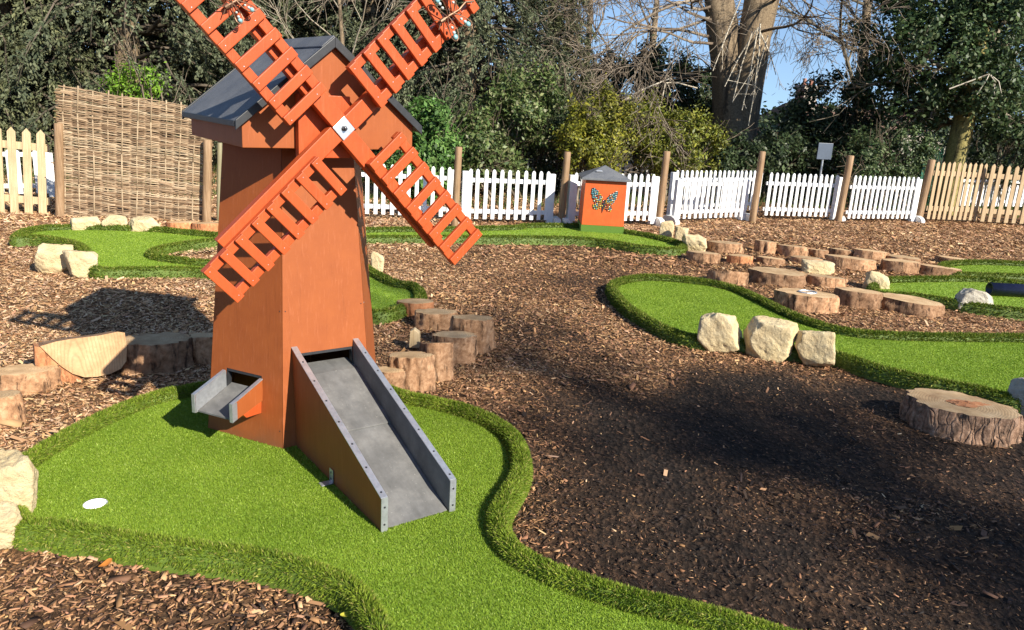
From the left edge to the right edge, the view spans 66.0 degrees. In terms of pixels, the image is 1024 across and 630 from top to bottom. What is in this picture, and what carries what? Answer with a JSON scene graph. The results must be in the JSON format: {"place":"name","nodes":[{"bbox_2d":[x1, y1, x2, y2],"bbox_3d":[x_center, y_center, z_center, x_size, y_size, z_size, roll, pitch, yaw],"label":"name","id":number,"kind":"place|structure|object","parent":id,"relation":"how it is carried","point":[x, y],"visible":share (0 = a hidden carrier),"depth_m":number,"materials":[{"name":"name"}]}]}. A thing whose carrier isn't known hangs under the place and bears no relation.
{"place":"outdoors","nodes":[
{"label":"outdoors","id":0,"kind":"place"},
{"bbox_2d":[0,120,1023,629],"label":"ground","id":1,"kind":"structure","parent":0,"point":[680,462],"depth_m":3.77,"materials":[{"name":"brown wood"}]},
{"bbox_2d":[0,501,21,550],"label":"stone block","id":2,"kind":"object","parent":1,"relation":"on","point":[10,517],"depth_m":2.72,"materials":[{"name":"beige stone"}]},
{"bbox_2d":[0,390,26,426],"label":"log round","id":3,"kind":"object","parent":1,"relation":"on","point":[12,405],"visible":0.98,"depth_m":3.69,"materials":[{"name":"brown wood"}]},
{"bbox_2d":[0,449,38,512],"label":"stone block","id":4,"kind":"object","parent":1,"relation":"on","point":[19,473],"depth_m":2.84,"materials":[{"name":"beige stone"}]},
{"bbox_2d":[0,127,50,213],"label":"picket panel","id":5,"kind":"object","parent":1,"relation":"on","point":[11,144],"visible":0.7,"depth_m":9.22,"materials":[{"name":"beige wood"}]},
{"bbox_2d":[3,150,54,196],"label":"picket panel","id":6,"kind":"object","parent":1,"relation":"on","point":[50,184],"visible":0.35,"depth_m":10.45,"materials":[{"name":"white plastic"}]},
{"bbox_2d":[0,363,62,394],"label":"log round","id":7,"kind":"object","parent":1,"relation":"on","point":[25,379],"visible":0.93,"depth_m":4.07,"materials":[{"name":"brown wood"}]},
{"bbox_2d":[34,243,72,273],"bbox_3d":[-3.835,-0.466,6.600,0.299,0.271,0.164,-5,17,-27],"label":"stone block","id":8,"kind":"object","parent":1,"relation":"on","point":[49,258],"depth_m":6.54,"materials":[{"name":"beige stone"}]},
{"bbox_2d":[54,123,64,216],"bbox_3d":[-5.201,-1.635,9.048,0.182,1.116,0.102,3,15,0],"label":"round post","id":9,"kind":"object","parent":1,"relation":"on","point":[59,169],"visible":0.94,"depth_m":9.01,"materials":[{"name":"brown wood"}]},
{"bbox_2d":[33,331,126,383],"bbox_3d":[-2.383,0.216,4.354,0.454,0.254,0.259,-5,17,-29],"label":"log wedge","id":10,"kind":"object","parent":1,"relation":"on","point":[93,355],"visible":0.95,"depth_m":4.30,"materials":[{"name":"brown wood"}]},
{"bbox_2d":[62,250,97,277],"bbox_3d":[-3.570,-0.418,6.522,0.262,0.250,0.158,-4,17,-25],"label":"stone block","id":11,"kind":"object","parent":1,"relation":"on","point":[79,263],"depth_m":6.46,"materials":[{"name":"beige stone"}]},
{"bbox_2d":[0,0,164,174],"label":"cedar tree","id":12,"kind":"object","parent":1,"relation":"on","point":[13,120],"visible":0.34,"depth_m":13.22,"materials":[{"name":"green plant"}]},
{"bbox_2d":[70,216,100,229],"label":"stone block","id":13,"kind":"object","parent":1,"relation":"on","point":[79,223],"depth_m":8.27,"materials":[{"name":"beige stone"}]},
{"bbox_2d":[101,214,127,225],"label":"stone block","id":14,"kind":"object","parent":1,"relation":"on","point":[112,219],"depth_m":8.38,"materials":[{"name":"beige stone"}]},
{"bbox_2d":[51,84,213,220],"bbox_3d":[-4.394,-1.780,9.130,1.767,1.543,0.080,5,15,-10],"label":"woven screen","id":15,"kind":"object","parent":1,"relation":"on","point":[151,125],"visible":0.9,"depth_m":9.12,"materials":[{"name":"brown wicker"}]},
{"bbox_2d":[0,0,273,178],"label":"cedar tree","id":16,"kind":"object","parent":1,"relation":"on","point":[125,12],"visible":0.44,"depth_m":13.57,"materials":[{"name":"green plant"}]},
{"bbox_2d":[87,15,196,178],"bbox_3d":[-6.119,-3.587,13.050,1.843,2.608,1.880,3,15,0],"label":"laurel bush","id":17,"kind":"object","parent":1,"relation":"on","point":[113,85],"visible":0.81,"depth_m":12.83,"materials":[{"name":"green plant"}]},
{"bbox_2d":[129,216,160,231],"bbox_3d":[-3.942,-0.944,8.456,0.314,0.214,0.188,-3,16,-22],"label":"stone block","id":18,"kind":"object","parent":1,"relation":"on","point":[139,223],"depth_m":8.38,"materials":[{"name":"beige stone"}]},
{"bbox_2d":[118,332,194,374],"bbox_3d":[-2.073,0.219,4.568,0.426,0.187,0.326,-3,16,-23],"label":"log round","id":19,"kind":"object","parent":1,"relation":"on","point":[164,352],"visible":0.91,"depth_m":4.47,"materials":[{"name":"brown wood"}]},
{"bbox_2d":[90,0,270,150],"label":"cedar tree","id":20,"kind":"object","parent":1,"relation":"on","point":[151,38],"visible":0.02,"depth_m":17.06,"materials":[{"name":"green plant"}]},
{"bbox_2d":[190,333,212,364],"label":"log round","id":21,"kind":"object","parent":1,"relation":"on","point":[202,349],"visible":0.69,"depth_m":4.64,"materials":[{"name":"brown wood"}]},
{"bbox_2d":[191,222,217,231],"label":"log round","id":22,"kind":"object","parent":1,"relation":"on","point":[208,226],"visible":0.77,"depth_m":8.72,"materials":[{"name":"red wood"}]},
{"bbox_2d":[202,139,211,221],"bbox_3d":[-3.587,-1.546,9.260,0.158,1.014,0.102,3,15,0],"label":"round post","id":23,"kind":"object","parent":1,"relation":"on","point":[207,184],"visible":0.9,"depth_m":9.22,"materials":[{"name":"brown wood"}]},
{"bbox_2d":[9,223,427,324],"bbox_3d":[-2.707,-0.534,7.303,4.769,0.129,2.151,8,16,18],"label":"putting green","id":24,"kind":"object","parent":1,"relation":"on","point":[124,250],"visible":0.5,"depth_m":7.23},
{"bbox_2d":[216,143,221,220],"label":"round post","id":25,"kind":"object","parent":1,"relation":"on","point":[219,153],"visible":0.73,"depth_m":9.37,"materials":[{"name":"wood"}]},
{"bbox_2d":[149,0,352,168],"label":"cedar tree","id":26,"kind":"object","parent":1,"relation":"on","point":[312,28],"visible":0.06,"depth_m":15.89,"materials":[{"name":"green plant"}]},
{"bbox_2d":[220,0,444,53],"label":"bare tree","id":27,"kind":"object","parent":1,"relation":"on","point":[339,7],"visible":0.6,"depth_m":12.34,"materials":[{"name":"grey plant"}]},
{"bbox_2d":[259,0,491,180],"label":"cedar tree","id":28,"kind":"object","parent":1,"relation":"on","point":[370,14],"visible":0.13,"depth_m":15.10,"materials":[{"name":"green plant"}]},
{"bbox_2d":[379,366,405,388],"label":"log round","id":29,"kind":"object","parent":1,"relation":"on","point":[395,376],"visible":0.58,"depth_m":4.32,"materials":[{"name":"brown wood"}]},
{"bbox_2d":[361,164,453,216],"bbox_3d":[-1.476,-1.629,10.414,1.478,0.710,0.068,1,15,-8],"label":"picket panel","id":30,"kind":"object","parent":1,"relation":"on","point":[383,206],"visible":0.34,"depth_m":10.40,"materials":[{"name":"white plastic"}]},
{"bbox_2d":[11,380,809,629],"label":"putting green","id":31,"kind":"object","parent":1,"relation":"on","point":[174,480],"visible":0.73,"depth_m":2.87,"materials":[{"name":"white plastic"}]},
{"bbox_2d":[175,0,481,532],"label":"windmill","id":32,"kind":"object","parent":31,"relation":"on","point":[299,128],"visible":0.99,"depth_m":3.33,"materials":[{"name":"wood"}]},
{"bbox_2d":[218,0,255,23],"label":"dragonfly ornament","id":33,"kind":"object","parent":32,"relation":"attached to","point":[226,5],"visible":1,"depth_m":2.74,"materials":[{"name":"metal"}]},
{"bbox_2d":[434,0,473,41],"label":"dragonfly ornament","id":34,"kind":"object","parent":32,"relation":"attached to","point":[455,36],"visible":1,"depth_m":3.23,"materials":[{"name":"metal"}]},
{"bbox_2d":[387,351,436,393],"bbox_3d":[-0.570,0.317,4.468,0.291,0.217,0.217,3,15,0],"label":"log round","id":35,"kind":"object","parent":1,"relation":"on","point":[419,369],"visible":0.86,"depth_m":4.39,"materials":[{"name":"brown wood"}]},
{"bbox_2d":[396,298,433,318],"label":"log round","id":36,"kind":"object","parent":1,"relation":"on","point":[412,305],"visible":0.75,"depth_m":5.85,"materials":[{"name":"brown wood"}]},
{"bbox_2d":[376,61,492,203],"bbox_3d":[-1.302,-2.776,12.529,1.916,2.618,1.866,3,15,0],"label":"laurel bush","id":37,"kind":"object","parent":1,"relation":"on","point":[433,148],"visible":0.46,"depth_m":12.22,"materials":[{"name":"green plant"}]},
{"bbox_2d":[414,308,457,330],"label":"log round","id":38,"kind":"object","parent":1,"relation":"on","point":[433,319],"visible":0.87,"depth_m":5.58,"materials":[{"name":"brown wood"}]},
{"bbox_2d":[419,342,454,381],"bbox_3d":[-0.436,0.257,4.667,0.204,0.245,0.195,17,20,41],"label":"log round","id":39,"kind":"object","parent":1,"relation":"on","point":[444,354],"visible":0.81,"depth_m":4.60,"materials":[{"name":"brown wood"}]},
{"bbox_2d":[429,331,477,363],"bbox_3d":[-0.371,0.200,5.015,0.315,0.181,0.244,3,15,0],"label":"log round","id":40,"kind":"object","parent":1,"relation":"on","point":[465,348],"visible":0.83,"depth_m":4.93,"materials":[{"name":"brown wood"}]},
{"bbox_2d":[451,147,461,225],"bbox_3d":[-0.703,-1.590,9.966,0.110,1.056,0.098,3,15,0],"label":"round post","id":41,"kind":"object","parent":1,"relation":"on","point":[457,178],"visible":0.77,"depth_m":9.89,"materials":[{"name":"brown wood"}]},
{"bbox_2d":[355,0,584,190],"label":"cedar tree","id":42,"kind":"object","parent":1,"relation":"on","point":[470,43],"visible":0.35,"depth_m":14.67,"materials":[{"name":"green plant"}]},
{"bbox_2d":[449,314,496,353],"bbox_3d":[-0.258,0.119,5.221,0.336,0.241,0.248,3,15,0],"label":"log round","id":43,"kind":"object","parent":1,"relation":"on","point":[481,327],"visible":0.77,"depth_m":5.12,"materials":[{"name":"brown wood"}]},
{"bbox_2d":[461,169,560,222],"bbox_3d":[-0.048,-1.576,10.583,1.442,0.740,0.340,-1,16,-14],"label":"picket panel","id":44,"kind":"object","parent":1,"relation":"on","point":[468,179],"visible":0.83,"depth_m":10.55,"materials":[{"name":"white wood"}]},
{"bbox_2d":[441,47,584,199],"bbox_3d":[-0.041,-3.364,13.672,2.063,2.552,3.436,15,19,36],"label":"evergreen shrub","id":45,"kind":"object","parent":1,"relation":"on","point":[489,154],"visible":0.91,"depth_m":13.16,"materials":[{"name":"green plant"}]},
{"bbox_2d":[433,70,595,193],"bbox_3d":[-0.076,-3.320,14.384,3.362,2.438,1.951,3,15,0],"label":"dark shrub","id":46,"kind":"object","parent":1,"relation":"on","point":[553,153],"visible":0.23,"depth_m":13.99,"materials":[{"name":"green plant"}]},
{"bbox_2d":[14,4,1023,183],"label":"wood","id":47,"kind":"object","parent":1,"relation":"on","point":[773,121],"visible":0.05,"depth_m":23.09,"materials":[{"name":"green plant"}]},
{"bbox_2d":[366,222,687,255],"bbox_3d":[-0.162,-0.970,9.460,4.448,0.130,1.717,1,15,-9],"label":"putting green","id":48,"kind":"object","parent":1,"relation":"on","point":[571,233],"visible":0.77,"depth_m":9.30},
{"bbox_2d":[577,165,631,233],"bbox_3d":[1.179,-1.526,10.262,0.628,0.839,0.628,3,15,-1],"label":"obstacle box","id":49,"kind":"object","parent":48,"relation":"on","point":[602,200],"visible":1,"depth_m":10.02,"materials":[{"name":"orange wood"}]},
{"bbox_2d":[495,0,618,170],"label":"cedar tree","id":50,"kind":"object","parent":1,"relation":"on","point":[558,19],"visible":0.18,"depth_m":17.97,"materials":[{"name":"green plant"}]},
{"bbox_2d":[558,152,570,222],"bbox_3d":[0.703,-1.692,10.690,0.117,1.031,0.099,3,15,0],"label":"round post","id":51,"kind":"object","parent":1,"relation":"on","point":[564,186],"visible":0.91,"depth_m":10.64,"materials":[{"name":"brown wood"}]},
{"bbox_2d":[547,67,661,203],"bbox_3d":[1.546,-3.054,13.303,1.674,2.319,1.776,13,18,31],"label":"golden shrub","id":52,"kind":"object","parent":1,"relation":"on","point":[593,144],"visible":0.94,"depth_m":13.05,"materials":[{"name":"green plant"}]},
{"bbox_2d":[559,23,650,138],"bbox_3d":[2.125,-5.385,19.673,4.006,3.556,2.402,-4,17,-25],"label":"dark evergreen","id":53,"kind":"object","parent":1,"relation":"on","point":[619,84],"visible":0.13,"depth_m":19.20,"materials":[{"name":"green plant"}]},
{"bbox_2d":[292,0,922,189],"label":"bare tree","id":54,"kind":"object","parent":1,"relation":"on","point":[740,53],"visible":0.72,"depth_m":15.82,"materials":[{"name":"grey plant"}]},
{"bbox_2d":[562,173,664,225],"bbox_3d":[1.417,-1.612,11.032,1.601,0.740,0.340,-3,16,-23],"label":"picket panel","id":55,"kind":"object","parent":1,"relation":"on","point":[574,183],"visible":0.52,"depth_m":11.13,"materials":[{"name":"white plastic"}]},
{"bbox_2d":[572,0,695,159],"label":"bare tree","id":56,"kind":"object","parent":1,"relation":"on","point":[652,20],"visible":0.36,"depth_m":22.87,"materials":[{"name":"grey plant"}]},
{"bbox_2d":[656,151,670,217],"bbox_3d":[2.159,-1.800,11.301,0.118,1.084,0.107,3,15,0],"label":"round post","id":57,"kind":"object","parent":1,"relation":"on","point":[663,183],"visible":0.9,"depth_m":11.24,"materials":[{"name":"brown wood"}]},
{"bbox_2d":[587,14,762,171],"bbox_3d":[3.634,-5.315,19.240,4.690,3.814,3.131,3,15,0],"label":"dark evergreen","id":58,"kind":"object","parent":1,"relation":"on","point":[703,94],"visible":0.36,"depth_m":18.88,"materials":[{"name":"green plant"}]},
{"bbox_2d":[616,83,759,202],"bbox_3d":[2.773,-3.121,14.333,3.143,2.054,1.950,12,18,30],"label":"golden shrub","id":59,"kind":"object","parent":1,"relation":"on","point":[661,145],"visible":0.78,"depth_m":14.12,"materials":[{"name":"green plant"}]},
{"bbox_2d":[682,234,706,250],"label":"stone block","id":60,"kind":"object","parent":1,"relation":"on","point":[696,242],"depth_m":9.27,"materials":[{"name":"beige stone"}]},
{"bbox_2d":[686,250,720,263],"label":"log round","id":61,"kind":"object","parent":1,"relation":"on","point":[702,257],"visible":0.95,"depth_m":8.67,"materials":[{"name":"brown wood"}]},
{"bbox_2d":[663,177,749,224],"bbox_3d":[3.024,-1.742,11.955,1.646,0.690,0.340,-6,18,-30],"label":"picket panel","id":62,"kind":"object","parent":1,"relation":"on","point":[677,211],"visible":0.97,"depth_m":11.89,"materials":[{"name":"white wood"}]},
{"bbox_2d":[666,170,762,214],"bbox_3d":[3.319,-1.992,12.787,2.046,0.710,0.068,-6,18,-32],"label":"picket panel","id":63,"kind":"object","parent":1,"relation":"on","point":[674,176],"visible":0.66,"depth_m":12.60,"materials":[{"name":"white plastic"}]},
{"bbox_2d":[697,312,742,352],"bbox_3d":[1.446,0.127,5.458,0.314,0.313,0.219,7,15,12],"label":"stone block","id":64,"kind":"object","parent":1,"relation":"on","point":[718,332],"depth_m":5.38,"materials":[{"name":"beige stone"}]},
{"bbox_2d":[706,240,743,253],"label":"log round","id":65,"kind":"object","parent":1,"relation":"on","point":[718,246],"visible":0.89,"depth_m":9.34,"materials":[{"name":"brown wood"}]},
{"bbox_2d":[706,271,748,285],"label":"log round","id":66,"kind":"object","parent":1,"relation":"on","point":[737,278],"visible":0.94,"depth_m":7.61,"materials":[{"name":"brown wood"}]},
{"bbox_2d":[701,126,775,197],"bbox_3d":[4.332,-2.958,15.273,1.430,1.420,1.790,12,17,28],"label":"ivy mound","id":67,"kind":"object","parent":1,"relation":"on","point":[744,163],"visible":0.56,"depth_m":14.96,"materials":[{"name":"green plant"}]},
{"bbox_2d":[726,254,752,264],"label":"log round","id":68,"kind":"object","parent":1,"relation":"on","point":[737,258],"visible":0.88,"depth_m":8.65,"materials":[{"name":"red wood"}]},
{"bbox_2d":[749,151,765,221],"bbox_3d":[3.777,-1.953,12.145,0.119,1.122,0.107,3,15,0],"label":"round post","id":69,"kind":"object","parent":1,"relation":"on","point":[757,188],"visible":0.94,"depth_m":12.10,"materials":[{"name":"brown wood"}]},
{"bbox_2d":[753,239,775,254],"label":"log round","id":70,"kind":"object","parent":1,"relation":"on","point":[764,246],"visible":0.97,"depth_m":9.49,"materials":[{"name":"brown wood"}]},
{"bbox_2d":[743,315,798,362],"bbox_3d":[1.757,0.172,5.378,0.358,0.304,0.215,8,16,18],"label":"stone block","id":71,"kind":"object","parent":1,"relation":"on","point":[768,338],"depth_m":5.29,"materials":[{"name":"beige stone"}]},
{"bbox_2d":[674,0,870,184],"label":"bare tree","id":72,"kind":"object","parent":1,"relation":"on","point":[793,14],"visible":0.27,"depth_m":19.42,"materials":[{"name":"grey plant"}]},
{"bbox_2d":[748,267,807,287],"bbox_3d":[2.644,-0.374,7.850,0.574,0.148,0.494,3,15,0],"label":"log round","id":73,"kind":"object","parent":1,"relation":"on","point":[781,277],"visible":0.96,"depth_m":7.69,"materials":[{"name":"brown wood"}]},
{"bbox_2d":[776,244,808,256],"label":"log round","id":74,"kind":"object","parent":1,"relation":"on","point":[785,250],"visible":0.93,"depth_m":9.38,"materials":[{"name":"brown wood"}]},
{"bbox_2d":[762,172,845,220],"bbox_3d":[4.754,-1.913,12.812,1.446,0.765,0.340,-1,16,-14],"label":"picket panel","id":75,"kind":"object","parent":1,"relation":"on","point":[813,185],"visible":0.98,"depth_m":12.77,"materials":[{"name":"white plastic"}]},
{"bbox_2d":[772,288,839,313],"bbox_3d":[2.547,-0.119,6.827,0.552,0.179,0.404,12,17,28],"label":"log round","id":76,"kind":"object","parent":1,"relation":"on","point":[804,300],"visible":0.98,"depth_m":6.68,"materials":[{"name":"brown wood"}]},
{"bbox_2d":[604,272,1023,413],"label":"putting green","id":77,"kind":"object","parent":1,"relation":"on","point":[671,309],"visible":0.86,"depth_m":5.84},
{"bbox_2d":[795,330,835,366],"bbox_3d":[2.029,0.224,5.280,0.282,0.285,0.169,11,17,27],"label":"stone block","id":78,"kind":"object","parent":1,"relation":"on","point":[815,348],"depth_m":5.21,"materials":[{"name":"beige stone"}]},
{"bbox_2d":[801,259,834,274],"bbox_3d":[3.278,-0.503,8.440,0.356,0.179,0.285,8,16,17],"label":"stone block","id":79,"kind":"object","parent":1,"relation":"on","point":[823,267],"depth_m":8.34,"materials":[{"name":"beige stone"}]},
{"bbox_2d":[814,143,832,207],"bbox_3d":[5.622,-2.507,14.373,0.300,1.236,0.052,0,16,-14],"label":"sign","id":80,"kind":"object","parent":1,"relation":"on","point":[824,151],"visible":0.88,"depth_m":14.23,"materials":[{"name":"metal"}]},
{"bbox_2d":[740,54,909,199],"bbox_3d":[6.106,-3.901,15.901,3.607,3.493,2.208,-4,17,-26],"label":"dark bush","id":81,"kind":"object","parent":1,"relation":"on","point":[787,140],"visible":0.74,"depth_m":15.79,"materials":[{"name":"green plant"}]},
{"bbox_2d":[806,274,847,287],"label":"log round","id":82,"kind":"object","parent":1,"relation":"on","point":[819,280],"visible":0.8,"depth_m":7.71,"materials":[{"name":"brown wood"}]},
{"bbox_2d":[834,155,853,221],"bbox_3d":[5.377,-2.020,12.758,0.142,1.110,0.114,3,15,0],"label":"round post","id":83,"kind":"object","parent":1,"relation":"on","point":[844,189],"visible":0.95,"depth_m":12.71,"materials":[{"name":"brown wood"}]},
{"bbox_2d":[824,254,876,270],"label":"log round","id":84,"kind":"object","parent":1,"relation":"on","point":[850,262],"visible":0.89,"depth_m":8.70,"materials":[{"name":"brown wood"}]},
{"bbox_2d":[834,287,882,310],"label":"log round","id":85,"kind":"object","parent":1,"relation":"on","point":[854,298],"visible":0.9,"depth_m":6.88,"materials":[{"name":"brown wood"}]},
{"bbox_2d":[852,248,889,260],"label":"log round","id":86,"kind":"object","parent":1,"relation":"on","point":[869,254],"visible":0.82,"depth_m":9.37,"materials":[{"name":"brown wood"}]},
{"bbox_2d":[862,271,889,288],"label":"stone block","id":87,"kind":"object","parent":1,"relation":"on","point":[882,280],"depth_m":7.68,"materials":[{"name":"beige stone"}]},
{"bbox_2d":[824,100,941,210],"bbox_3d":[6.856,-2.877,14.346,2.232,2.035,2.312,3,15,0],"label":"speckled bush","id":88,"kind":"object","parent":1,"relation":"on","point":[871,149],"visible":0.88,"depth_m":14.26,"materials":[{"name":"green plant"}]},
{"bbox_2d":[845,175,924,222],"bbox_3d":[6.221,-1.920,13.127,1.591,0.780,0.340,-3,16,-21],"label":"picket panel","id":89,"kind":"object","parent":1,"relation":"on","point":[913,216],"visible":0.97,"depth_m":13.09,"materials":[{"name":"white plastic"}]},
{"bbox_2d":[772,0,1023,214],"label":"holly tree","id":90,"kind":"object","parent":1,"relation":"on","point":[969,90],"visible":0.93,"depth_m":14.17,"materials":[{"name":"green plant"}]},
{"bbox_2d":[879,258,920,273],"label":"log round","id":91,"kind":"object","parent":1,"relation":"on","point":[901,266],"visible":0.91,"depth_m":8.63,"materials":[{"name":"brown wood"}]},
{"bbox_2d":[881,293,944,318],"bbox_3d":[3.530,-0.087,6.997,0.579,0.139,0.443,15,19,37],"label":"log round","id":92,"kind":"object","parent":1,"relation":"on","point":[918,307],"visible":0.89,"depth_m":6.83,"materials":[{"name":"brown wood"}]},
{"bbox_2d":[916,159,935,216],"bbox_3d":[7.003,-2.086,13.381,0.166,1.095,0.126,3,15,0],"label":"round post","id":93,"kind":"object","parent":1,"relation":"on","point":[926,183],"visible":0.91,"depth_m":13.32,"materials":[{"name":"brown wood"}]},
{"bbox_2d":[920,264,961,275],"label":"log round","id":94,"kind":"object","parent":1,"relation":"on","point":[929,269],"visible":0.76,"depth_m":8.58,"materials":[{"name":"brown wood"}]},
{"bbox_2d":[866,274,1023,320],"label":"putting green","id":95,"kind":"object","parent":1,"relation":"on","point":[944,290],"visible":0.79,"depth_m":7.64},
{"bbox_2d":[985,282,1023,296],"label":"ball pipe","id":96,"kind":"object","parent":95,"relation":"on","point":[1005,289],"visible":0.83,"depth_m":7.59,"materials":[{"name":"blue plastic"}]},
{"bbox_2d":[925,161,987,220],"bbox_3d":[7.697,-2.147,13.641,1.049,0.995,0.046,0,15,-12],"label":"picket panel","id":97,"kind":"object","parent":1,"relation":"on","point":[952,173],"visible":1,"depth_m":13.62,"materials":[{"name":"beige wood"}]},
{"bbox_2d":[899,388,1023,447],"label":"log round","id":98,"kind":"object","parent":1,"relation":"on","point":[962,417],"visible":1,"depth_m":4.20,"materials":[{"name":"brown wood"}]},
{"bbox_2d":[954,288,992,308],"bbox_3d":[4.192,-0.132,7.152,0.343,0.238,0.216,6,15,8],"label":"stone block","id":99,"kind":"object","parent":1,"relation":"on","point":[967,295],"depth_m":7.06,"materials":[{"name":"stone"}]},
{"bbox_2d":[936,259,1023,280],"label":"putting green","id":100,"kind":"object","parent":1,"relation":"on","point":[1011,269],"visible":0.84,"depth_m":9.11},
{"bbox_2d":[937,107,1023,208],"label":"dark bush","id":101,"kind":"object","parent":1,"relation":"on","point":[979,158],"visible":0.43,"depth_m":15.97,"materials":[{"name":"green plant"}]},
{"bbox_2d":[959,179,1023,206],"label":"picket panel","id":102,"kind":"object","parent":1,"relation":"on","point":[1007,198],"visible":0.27,"depth_m":16.30,"materials":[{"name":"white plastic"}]},
{"bbox_2d":[978,164,1023,223],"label":"picket panel","id":103,"kind":"object","parent":1,"relation":"on","point":[998,177],"visible":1,"depth_m":13.63,"materials":[{"name":"beige wood"}]},
{"bbox_2d":[1008,377,1023,415],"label":"stone block","id":104,"kind":"object","parent":1,"relation":"on","point":[1016,388],"depth_m":4.62,"materials":[{"name":"stone"}]},
{"bbox_2d":[3,154,1022,217],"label":"rough grass","id":105,"kind":"structure","parent":0,"point":[556,201],"depth_m":14.49,"materials":[{"name":"green plant"}]},
{"bbox_2d":[108,0,1023,117],"label":"sky","id":106,"kind":"structure","parent":0,"point":[786,74],"materials":[{"name":"blue"}]},
{"bbox_2d":[754,78,944,153],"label":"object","id":107,"kind":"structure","parent":0,"point":[774,110],"depth_m":43.74,"materials":[{"name":"green plant"}]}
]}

